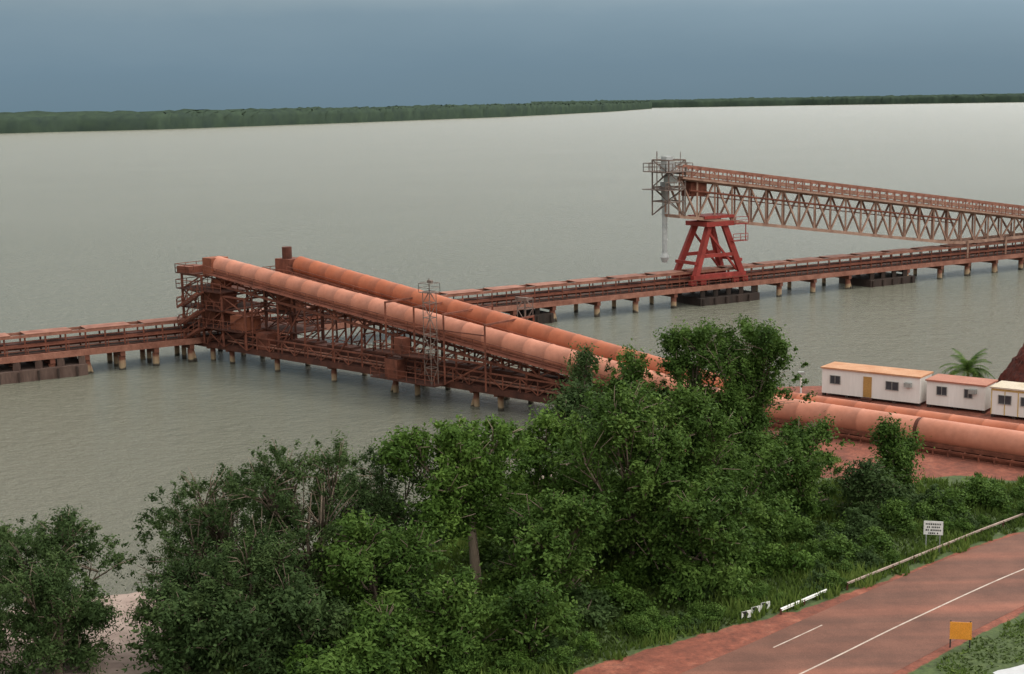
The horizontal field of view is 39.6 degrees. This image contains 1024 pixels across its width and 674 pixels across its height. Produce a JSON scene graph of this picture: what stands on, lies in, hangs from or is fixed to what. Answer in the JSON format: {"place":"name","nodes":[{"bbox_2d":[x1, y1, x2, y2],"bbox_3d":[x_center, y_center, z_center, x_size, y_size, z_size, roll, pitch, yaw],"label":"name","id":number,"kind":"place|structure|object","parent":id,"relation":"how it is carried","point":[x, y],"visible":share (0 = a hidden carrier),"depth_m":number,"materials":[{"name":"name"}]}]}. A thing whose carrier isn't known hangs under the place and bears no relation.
{"place":"outdoors","nodes":[
{"label":"outdoors","id":0,"kind":"place"},
{"bbox_2d":[0,102,1023,610],"bbox_3d":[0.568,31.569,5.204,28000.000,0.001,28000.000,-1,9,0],"label":"water","id":1,"kind":"structure","parent":0,"point":[106,226],"depth_m":325.22,"materials":[{"name":"liquid"}]},
{"bbox_2d":[0,355,87,384],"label":"concrete dolphin","id":2,"kind":"object","parent":1,"relation":"in","point":[36,370],"visible":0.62,"depth_m":171.99},
{"bbox_2d":[0,101,651,133],"bbox_3d":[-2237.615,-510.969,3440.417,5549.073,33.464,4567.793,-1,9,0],"label":"shore forest","id":3,"kind":"object","parent":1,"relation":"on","point":[32,122],"visible":0.94,"depth_m":2482.32,"materials":[{"name":"plant"}]},
{"bbox_2d":[187,331,603,411],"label":"trestle","id":4,"kind":"object","parent":1,"relation":"in","point":[321,351],"visible":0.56,"depth_m":160.05,"materials":[{"name":"orange metal"}]},
{"bbox_2d":[261,246,326,350],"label":"head tower","id":5,"kind":"structure","parent":4,"relation":"on","point":[285,260],"depth_m":175.05,"materials":[{"name":"orange metal"}]},
{"bbox_2d":[370,297,534,391],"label":"support tower","id":6,"kind":"structure","parent":4,"relation":"on","point":[394,368],"depth_m":154.44,"materials":[{"name":"orange metal"}]},
{"bbox_2d":[418,278,439,384],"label":"lattice mast","id":7,"kind":"object","parent":6,"relation":"on","point":[429,291],"visible":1,"depth_m":151.22,"materials":[{"name":"metal"}]},
{"bbox_2d":[202,256,1023,466],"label":"covered conveyor","id":8,"kind":"object","parent":4,"relation":"on","point":[981,440],"visible":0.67,"depth_m":148.54,"materials":[{"name":"orange metal"}]},
{"bbox_2d":[286,256,1023,430],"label":"covered conveyor","id":9,"kind":"object","parent":4,"relation":"on","point":[331,275],"visible":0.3,"depth_m":153.10,"materials":[{"name":"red metal"}]},
{"bbox_2d":[0,238,1023,373],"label":"jetty","id":10,"kind":"object","parent":1,"relation":"in","point":[49,351],"visible":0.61,"depth_m":213.70,"materials":[{"name":"metal"}]},
{"bbox_2d":[175,260,290,350],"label":"transfer tower","id":11,"kind":"structure","parent":10,"relation":"on","point":[216,306],"depth_m":179.73,"materials":[{"name":"orange metal"}]},
{"bbox_2d":[642,151,1023,285],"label":"ship loader","id":12,"kind":"object","parent":10,"relation":"on","point":[692,187],"visible":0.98,"depth_m":231.99,"materials":[{"name":"red metal"}]},
{"bbox_2d":[516,308,553,323],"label":"concrete dolphin","id":13,"kind":"object","parent":1,"relation":"in","point":[542,317],"visible":0.5,"depth_m":208.36},
{"bbox_2d":[676,285,759,305],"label":"concrete dolphin","id":14,"kind":"object","parent":1,"relation":"in","point":[717,296],"visible":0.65,"depth_m":225.99},
{"bbox_2d":[531,93,1023,107],"bbox_3d":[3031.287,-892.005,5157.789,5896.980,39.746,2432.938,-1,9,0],"label":"shore forest","id":15,"kind":"object","parent":1,"relation":"on","point":[886,99],"visible":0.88,"depth_m":5646.50,"materials":[{"name":"plant"}]},
{"bbox_2d":[839,270,914,286],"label":"concrete dolphin","id":16,"kind":"object","parent":1,"relation":"in","point":[878,279],"visible":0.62,"depth_m":244.16},
{"bbox_2d":[0,386,1023,673],"bbox_3d":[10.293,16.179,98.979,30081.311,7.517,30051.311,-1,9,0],"label":"ground","id":17,"kind":"structure","parent":0,"point":[682,654],"depth_m":79.54,"materials":[{"name":"red soil"}]},
{"bbox_2d":[0,574,30,673],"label":"tree","id":18,"kind":"object","parent":17,"relation":"on","point":[4,644],"visible":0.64,"depth_m":74.61,"materials":[{"name":"green plant"}]},
{"bbox_2d":[0,518,44,653],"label":"tree","id":19,"kind":"object","parent":17,"relation":"on","point":[1,572],"visible":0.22,"depth_m":82.02,"materials":[{"name":"green plant"}]},
{"bbox_2d":[0,500,141,673],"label":"tree","id":20,"kind":"object","parent":17,"relation":"on","point":[66,529],"visible":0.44,"depth_m":77.96,"materials":[{"name":"green plant"}]},
{"bbox_2d":[0,553,142,673],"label":"tree","id":21,"kind":"object","parent":17,"relation":"on","point":[55,600],"visible":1,"depth_m":74.35,"materials":[{"name":"green plant"}]},
{"bbox_2d":[106,547,220,660],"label":"tree","id":22,"kind":"object","parent":17,"relation":"on","point":[182,572],"visible":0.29,"depth_m":76.36,"materials":[{"name":"green plant"}]},
{"bbox_2d":[137,656,195,673],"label":"shrub","id":23,"kind":"object","parent":17,"relation":"on","point":[173,670],"visible":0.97,"depth_m":72.56,"materials":[{"name":"green plant"}]},
{"bbox_2d":[114,584,234,673],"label":"tree","id":24,"kind":"object","parent":17,"relation":"on","point":[176,615],"visible":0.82,"depth_m":73.07,"materials":[{"name":"green plant"}]},
{"bbox_2d":[125,462,317,605],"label":"tree","id":25,"kind":"object","parent":17,"relation":"on","point":[206,524],"visible":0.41,"depth_m":81.47,"materials":[{"name":"green plant"}]},
{"bbox_2d":[170,585,286,673],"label":"tree","id":26,"kind":"object","parent":17,"relation":"on","point":[239,625],"visible":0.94,"depth_m":72.52,"materials":[{"name":"green plant"}]},
{"bbox_2d":[142,519,322,666],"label":"tree","id":27,"kind":"object","parent":17,"relation":"on","point":[265,564],"visible":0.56,"depth_m":75.62,"materials":[{"name":"green plant"}]},
{"bbox_2d":[256,631,316,673],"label":"shrub","id":28,"kind":"object","parent":17,"relation":"on","point":[279,653],"visible":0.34,"depth_m":73.39,"materials":[{"name":"green plant"}]},
{"bbox_2d":[280,640,320,673],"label":"shrub","id":29,"kind":"object","parent":17,"relation":"on","point":[303,652],"visible":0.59,"depth_m":71.76,"materials":[{"name":"green plant"}]},
{"bbox_2d":[210,426,391,604],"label":"tree","id":30,"kind":"object","parent":17,"relation":"on","point":[284,497],"visible":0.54,"depth_m":80.55,"materials":[{"name":"green plant"}]},
{"bbox_2d":[253,572,361,660],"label":"tree","id":31,"kind":"object","parent":17,"relation":"on","point":[308,612],"visible":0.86,"depth_m":73.52,"materials":[{"name":"green plant"}]},
{"bbox_2d":[286,619,350,659],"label":"shrub","id":32,"kind":"object","parent":17,"relation":"on","point":[326,639],"visible":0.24,"depth_m":73.86,"materials":[{"name":"green plant"}]},
{"bbox_2d":[289,652,366,673],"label":"shrub","id":33,"kind":"object","parent":17,"relation":"on","point":[326,665],"visible":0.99,"depth_m":69.75,"materials":[{"name":"green plant"}]},
{"bbox_2d":[314,641,374,673],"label":"shrub","id":34,"kind":"object","parent":17,"relation":"on","point":[351,664],"visible":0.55,"depth_m":70.94,"materials":[{"name":"green plant"}]},
{"bbox_2d":[319,627,417,673],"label":"shrub","id":35,"kind":"object","parent":17,"relation":"on","point":[380,664],"visible":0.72,"depth_m":71.42,"materials":[{"name":"green plant"}]},
{"bbox_2d":[312,438,441,589],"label":"tree","id":36,"kind":"object","parent":17,"relation":"on","point":[397,516],"visible":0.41,"depth_m":84.57,"materials":[{"name":"green plant"}]},
{"bbox_2d":[321,582,446,673],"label":"tree","id":37,"kind":"object","parent":17,"relation":"on","point":[384,617],"visible":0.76,"depth_m":73.18,"materials":[{"name":"green plant"}]},
{"bbox_2d":[305,507,474,628],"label":"tree","id":38,"kind":"object","parent":17,"relation":"on","point":[352,569],"visible":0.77,"depth_m":77.32,"materials":[{"name":"green plant"}]},
{"bbox_2d":[379,562,513,668],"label":"tree","id":39,"kind":"object","parent":17,"relation":"on","point":[454,606],"visible":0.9,"depth_m":74.71,"materials":[{"name":"green plant"}]},
{"bbox_2d":[433,641,475,673],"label":"shrub","id":40,"kind":"object","parent":17,"relation":"on","point":[459,667],"visible":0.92,"depth_m":72.99,"materials":[{"name":"green plant"}]},
{"bbox_2d":[360,410,555,586],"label":"tree","id":41,"kind":"object","parent":17,"relation":"on","point":[469,480],"visible":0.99,"depth_m":83.75,"materials":[{"name":"green plant"}]},
{"bbox_2d":[448,637,487,673],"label":"shrub","id":42,"kind":"object","parent":17,"relation":"on","point":[477,661],"visible":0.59,"depth_m":73.52,"materials":[{"name":"green plant"}]},
{"bbox_2d":[465,535,506,565],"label":"shrub","id":43,"kind":"object","parent":17,"relation":"on","point":[488,553],"visible":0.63,"depth_m":89.95,"materials":[{"name":"green plant"}]},
{"bbox_2d":[477,564,519,605],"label":"shrub","id":44,"kind":"object","parent":17,"relation":"on","point":[486,589],"visible":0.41,"depth_m":82.51,"materials":[{"name":"green plant"}]},
{"bbox_2d":[491,650,531,673],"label":"shrub","id":45,"kind":"object","parent":17,"relation":"on","point":[508,663],"visible":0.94,"depth_m":73.70,"materials":[{"name":"green plant"}]},
{"bbox_2d":[510,643,530,669],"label":"shrub","id":46,"kind":"object","parent":17,"relation":"on","point":[521,653],"visible":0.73,"depth_m":74.27,"materials":[{"name":"green plant"}]},
{"bbox_2d":[478,568,599,663],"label":"tree","id":47,"kind":"object","parent":17,"relation":"on","point":[531,617],"visible":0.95,"depth_m":74.98,"materials":[{"name":"green plant"}]},
{"bbox_2d":[494,402,605,549],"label":"tree","id":48,"kind":"object","parent":17,"relation":"on","point":[538,482],"visible":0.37,"depth_m":89.71,"materials":[{"name":"green plant"}]},
{"bbox_2d":[478,480,625,606],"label":"tree","id":49,"kind":"object","parent":17,"relation":"on","point":[544,530],"visible":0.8,"depth_m":80.48,"materials":[{"name":"green plant"}]},
{"bbox_2d":[533,638,578,666],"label":"shrub","id":50,"kind":"object","parent":17,"relation":"on","point":[553,645],"visible":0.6,"depth_m":74.08,"materials":[{"name":"green plant"}]},
{"bbox_2d":[542,645,583,670],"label":"shrub","id":51,"kind":"object","parent":17,"relation":"on","point":[564,658],"visible":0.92,"depth_m":73.66,"materials":[{"name":"green plant"}]},
{"bbox_2d":[531,378,623,488],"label":"tree","id":52,"kind":"object","parent":17,"relation":"on","point":[567,406],"visible":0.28,"depth_m":94.16,"materials":[{"name":"green plant"}]},
{"bbox_2d":[542,341,618,471],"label":"tree","id":53,"kind":"object","parent":17,"relation":"on","point":[583,368],"visible":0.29,"depth_m":109.17,"materials":[{"name":"green plant"}]},
{"bbox_2d":[573,635,603,655],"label":"shrub","id":54,"kind":"object","parent":17,"relation":"on","point":[586,642],"visible":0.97,"depth_m":75.61,"materials":[{"name":"green plant"}]},
{"bbox_2d":[557,582,624,634],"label":"shrub","id":55,"kind":"object","parent":17,"relation":"on","point":[602,611],"visible":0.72,"depth_m":79.66,"materials":[{"name":"green plant"}]},
{"bbox_2d":[586,570,637,610],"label":"shrub","id":56,"kind":"object","parent":17,"relation":"on","point":[618,595],"visible":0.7,"depth_m":82.09,"materials":[{"name":"green plant"}]},
{"bbox_2d":[538,371,705,591],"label":"tree","id":57,"kind":"object","parent":17,"relation":"on","point":[621,426],"visible":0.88,"depth_m":85.11,"materials":[{"name":"green plant"}]},
{"bbox_2d":[609,613,637,633],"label":"shrub","id":58,"kind":"object","parent":17,"relation":"on","point":[626,621],"visible":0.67,"depth_m":78.44,"materials":[{"name":"green plant"}]},
{"bbox_2d":[224,450,1023,673],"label":"grass","id":59,"kind":"structure","parent":17,"relation":"on","point":[797,581],"depth_m":85.03,"materials":[{"name":"plant"}]},
{"bbox_2d":[586,338,668,475],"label":"tree","id":60,"kind":"object","parent":17,"relation":"on","point":[631,365],"visible":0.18,"depth_m":106.66,"materials":[{"name":"green plant"}]},
{"bbox_2d":[613,546,663,590],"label":"shrub","id":61,"kind":"object","parent":17,"relation":"on","point":[629,578],"visible":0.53,"depth_m":86.20,"materials":[{"name":"green plant"}]},
{"bbox_2d":[620,587,656,615],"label":"shrub","id":62,"kind":"object","parent":17,"relation":"on","point":[637,602],"visible":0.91,"depth_m":81.16,"materials":[{"name":"green plant"}]},
{"bbox_2d":[627,615,662,641],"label":"shrub","id":63,"kind":"object","parent":17,"relation":"on","point":[643,625],"visible":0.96,"depth_m":77.47,"materials":[{"name":"green plant"}]},
{"bbox_2d":[636,606,669,626],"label":"shrub","id":64,"kind":"object","parent":17,"relation":"on","point":[651,614],"visible":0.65,"depth_m":78.78,"materials":[{"name":"green plant"}]},
{"bbox_2d":[655,615,682,633],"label":"shrub","id":65,"kind":"object","parent":17,"relation":"on","point":[667,622],"visible":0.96,"depth_m":78.35,"materials":[{"name":"green plant"}]},
{"bbox_2d":[648,556,717,607],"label":"shrub","id":66,"kind":"object","parent":17,"relation":"on","point":[688,586],"visible":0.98,"depth_m":82.11,"materials":[{"name":"green plant"}]},
{"bbox_2d":[686,600,708,623],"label":"shrub","id":67,"kind":"object","parent":17,"relation":"on","point":[696,607],"visible":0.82,"depth_m":79.92,"materials":[{"name":"green plant"}]},
{"bbox_2d":[627,470,770,609],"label":"tree","id":68,"kind":"object","parent":17,"relation":"on","point":[699,510],"visible":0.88,"depth_m":83.25,"materials":[{"name":"green plant"}]},
{"bbox_2d":[645,315,752,488],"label":"tree","id":69,"kind":"object","parent":17,"relation":"on","point":[685,338],"visible":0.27,"depth_m":104.83,"materials":[{"name":"green plant"}]},
{"bbox_2d":[702,601,726,623],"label":"shrub","id":70,"kind":"object","parent":17,"relation":"on","point":[713,611],"visible":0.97,"depth_m":79.78,"materials":[{"name":"green plant"}]},
{"bbox_2d":[640,378,792,565],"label":"tree","id":71,"kind":"object","parent":17,"relation":"on","point":[703,417],"visible":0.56,"depth_m":87.98,"materials":[{"name":"green plant"}]},
{"bbox_2d":[722,511,781,549],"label":"shrub","id":72,"kind":"object","parent":17,"relation":"on","point":[761,537],"visible":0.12,"depth_m":90.88,"materials":[{"name":"green plant"}]},
{"bbox_2d":[673,313,832,491],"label":"tree","id":73,"kind":"object","parent":17,"relation":"on","point":[755,384],"visible":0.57,"depth_m":103.37,"materials":[{"name":"green plant"}]},
{"bbox_2d":[713,437,807,546],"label":"tree","id":74,"kind":"object","parent":17,"relation":"on","point":[770,465],"visible":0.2,"depth_m":93.08,"materials":[{"name":"green plant"}]},
{"bbox_2d":[726,540,797,579],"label":"shrub","id":75,"kind":"object","parent":17,"relation":"on","point":[768,551],"visible":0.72,"depth_m":87.66,"materials":[{"name":"green plant"}]},
{"bbox_2d":[763,542,818,575],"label":"shrub","id":76,"kind":"object","parent":17,"relation":"on","point":[796,560],"visible":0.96,"depth_m":87.28,"materials":[{"name":"green plant"}]},
{"bbox_2d":[744,410,854,525],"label":"tree","id":77,"kind":"object","parent":17,"relation":"on","point":[810,469],"visible":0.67,"depth_m":98.10,"materials":[{"name":"green plant"}]},
{"bbox_2d":[788,516,822,543],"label":"shrub","id":78,"kind":"object","parent":17,"relation":"on","point":[803,533],"visible":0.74,"depth_m":92.64,"materials":[{"name":"green plant"}]},
{"bbox_2d":[798,537,832,558],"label":"shrub","id":79,"kind":"object","parent":17,"relation":"on","point":[812,548],"visible":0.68,"depth_m":89.58,"materials":[{"name":"green plant"}]},
{"bbox_2d":[801,569,833,591],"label":"shrub","id":80,"kind":"object","parent":17,"relation":"on","point":[816,575],"visible":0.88,"depth_m":84.89,"materials":[{"name":"green plant"}]},
{"bbox_2d":[795,520,847,544],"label":"shrub","id":81,"kind":"object","parent":17,"relation":"on","point":[820,528],"visible":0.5,"depth_m":92.57,"materials":[{"name":"green plant"}]},
{"bbox_2d":[817,569,853,589],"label":"shrub","id":82,"kind":"object","parent":17,"relation":"on","point":[830,576],"visible":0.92,"depth_m":84.80,"materials":[{"name":"green plant"}]},
{"bbox_2d":[817,533,866,561],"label":"shrub","id":83,"kind":"object","parent":17,"relation":"on","point":[846,547],"visible":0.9,"depth_m":89.43,"materials":[{"name":"green plant"}]},
{"bbox_2d":[825,507,867,541],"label":"shrub","id":84,"kind":"object","parent":17,"relation":"on","point":[853,527],"visible":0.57,"depth_m":93.83,"materials":[{"name":"green plant"}]},
{"bbox_2d":[839,507,876,543],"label":"shrub","id":85,"kind":"object","parent":17,"relation":"on","point":[862,517],"visible":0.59,"depth_m":93.76,"materials":[{"name":"green plant"}]},
{"bbox_2d":[853,548,880,569],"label":"shrub","id":86,"kind":"object","parent":17,"relation":"on","point":[868,561],"visible":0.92,"depth_m":88.49,"materials":[{"name":"green plant"}]},
{"bbox_2d":[826,457,925,519],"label":"tree","id":87,"kind":"object","parent":17,"relation":"on","point":[865,479],"visible":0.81,"depth_m":98.30,"materials":[{"name":"green plant"}]},
{"bbox_2d":[820,362,933,406],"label":"portable office","id":88,"kind":"structure","parent":17,"relation":"on","point":[871,382],"depth_m":136.76,"materials":[{"name":"metal"}]},
{"bbox_2d":[857,526,897,553],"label":"shrub","id":89,"kind":"object","parent":17,"relation":"on","point":[879,538],"visible":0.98,"depth_m":91.50,"materials":[{"name":"green plant"}]},
{"bbox_2d":[868,512,900,536],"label":"shrub","id":90,"kind":"object","parent":17,"relation":"on","point":[878,522],"visible":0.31,"depth_m":95.51,"materials":[{"name":"green plant"}]},
{"bbox_2d":[866,496,914,533],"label":"shrub","id":91,"kind":"object","parent":17,"relation":"on","point":[892,512],"visible":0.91,"depth_m":95.62,"materials":[{"name":"green plant"}]},
{"bbox_2d":[857,411,936,493],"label":"tree","id":92,"kind":"object","parent":17,"relation":"on","point":[897,453],"visible":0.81,"depth_m":102.92,"materials":[{"name":"green plant"}]},
{"bbox_2d":[895,517,920,535],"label":"shrub","id":93,"kind":"object","parent":17,"relation":"on","point":[909,525],"visible":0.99,"depth_m":95.04,"materials":[{"name":"green plant"}]},
{"bbox_2d":[909,499,942,520],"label":"shrub","id":94,"kind":"object","parent":17,"relation":"on","point":[926,509],"visible":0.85,"depth_m":97.43,"materials":[{"name":"green plant"}]},
{"bbox_2d":[923,521,942,551],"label":"road sign","id":95,"kind":"object","parent":17,"relation":"on","point":[933,527],"visible":0.98,"depth_m":91.22,"materials":[{"name":"metal"}]},
{"bbox_2d":[846,513,1023,589],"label":"guard rail","id":96,"kind":"object","parent":17,"relation":"on","point":[932,549],"visible":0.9,"depth_m":90.79,"materials":[{"name":"beige metal"}]},
{"bbox_2d":[932,486,974,519],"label":"shrub","id":97,"kind":"object","parent":17,"relation":"on","point":[959,503],"visible":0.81,"depth_m":97.98,"materials":[{"name":"green plant"}]},
{"bbox_2d":[949,620,971,647],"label":"warning board","id":98,"kind":"object","parent":17,"relation":"on","point":[961,630],"visible":1,"depth_m":75.32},
{"bbox_2d":[925,374,997,413],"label":"portable office","id":99,"kind":"structure","parent":17,"relation":"on","point":[956,392],"depth_m":132.14,"materials":[{"name":"metal"}]},
{"bbox_2d":[939,348,993,377],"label":"palm tree","id":100,"kind":"object","parent":17,"relation":"on","point":[967,366],"visible":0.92,"depth_m":141.95,"materials":[{"name":"green plant"}]},
{"bbox_2d":[958,474,997,507],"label":"shrub","id":101,"kind":"object","parent":17,"relation":"on","point":[977,488],"visible":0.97,"depth_m":100.65,"materials":[{"name":"green plant"}]},
{"bbox_2d":[981,487,1017,510],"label":"shrub","id":102,"kind":"object","parent":17,"relation":"on","point":[999,497],"visible":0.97,"depth_m":100.18,"materials":[{"name":"green plant"}]},
{"bbox_2d":[990,381,1023,419],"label":"portable office","id":103,"kind":"structure","parent":17,"relation":"on","point":[1007,398],"depth_m":128.38,"materials":[{"name":"metal"}]},
{"bbox_2d":[996,343,1023,382],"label":"ore stockpile","id":104,"kind":"object","parent":17,"relation":"on","point":[1013,371],"visible":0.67,"depth_m":138.72,"materials":[{"name":"soil"}]},
{"bbox_2d":[0,0,1023,112],"label":"sky","id":105,"kind":"structure","parent":0,"point":[56,55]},
{"bbox_2d":[515,296,532,370],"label":"lattice mast","id":106,"kind":"object","parent":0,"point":[521,299],"visible":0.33,"depth_m":154.38,"materials":[{"name":"metal"}]},
{"bbox_2d":[681,533,1023,673],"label":"road","id":107,"kind":"structure","parent":0,"point":[855,621],"depth_m":79.56,"materials":[{"name":"asphalt"}]},
{"bbox_2d":[799,569,1023,673],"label":"road marking","id":108,"kind":"object","parent":107,"relation":"on","point":[906,622],"visible":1,"depth_m":79.14,"materials":[{"name":"white paint"}]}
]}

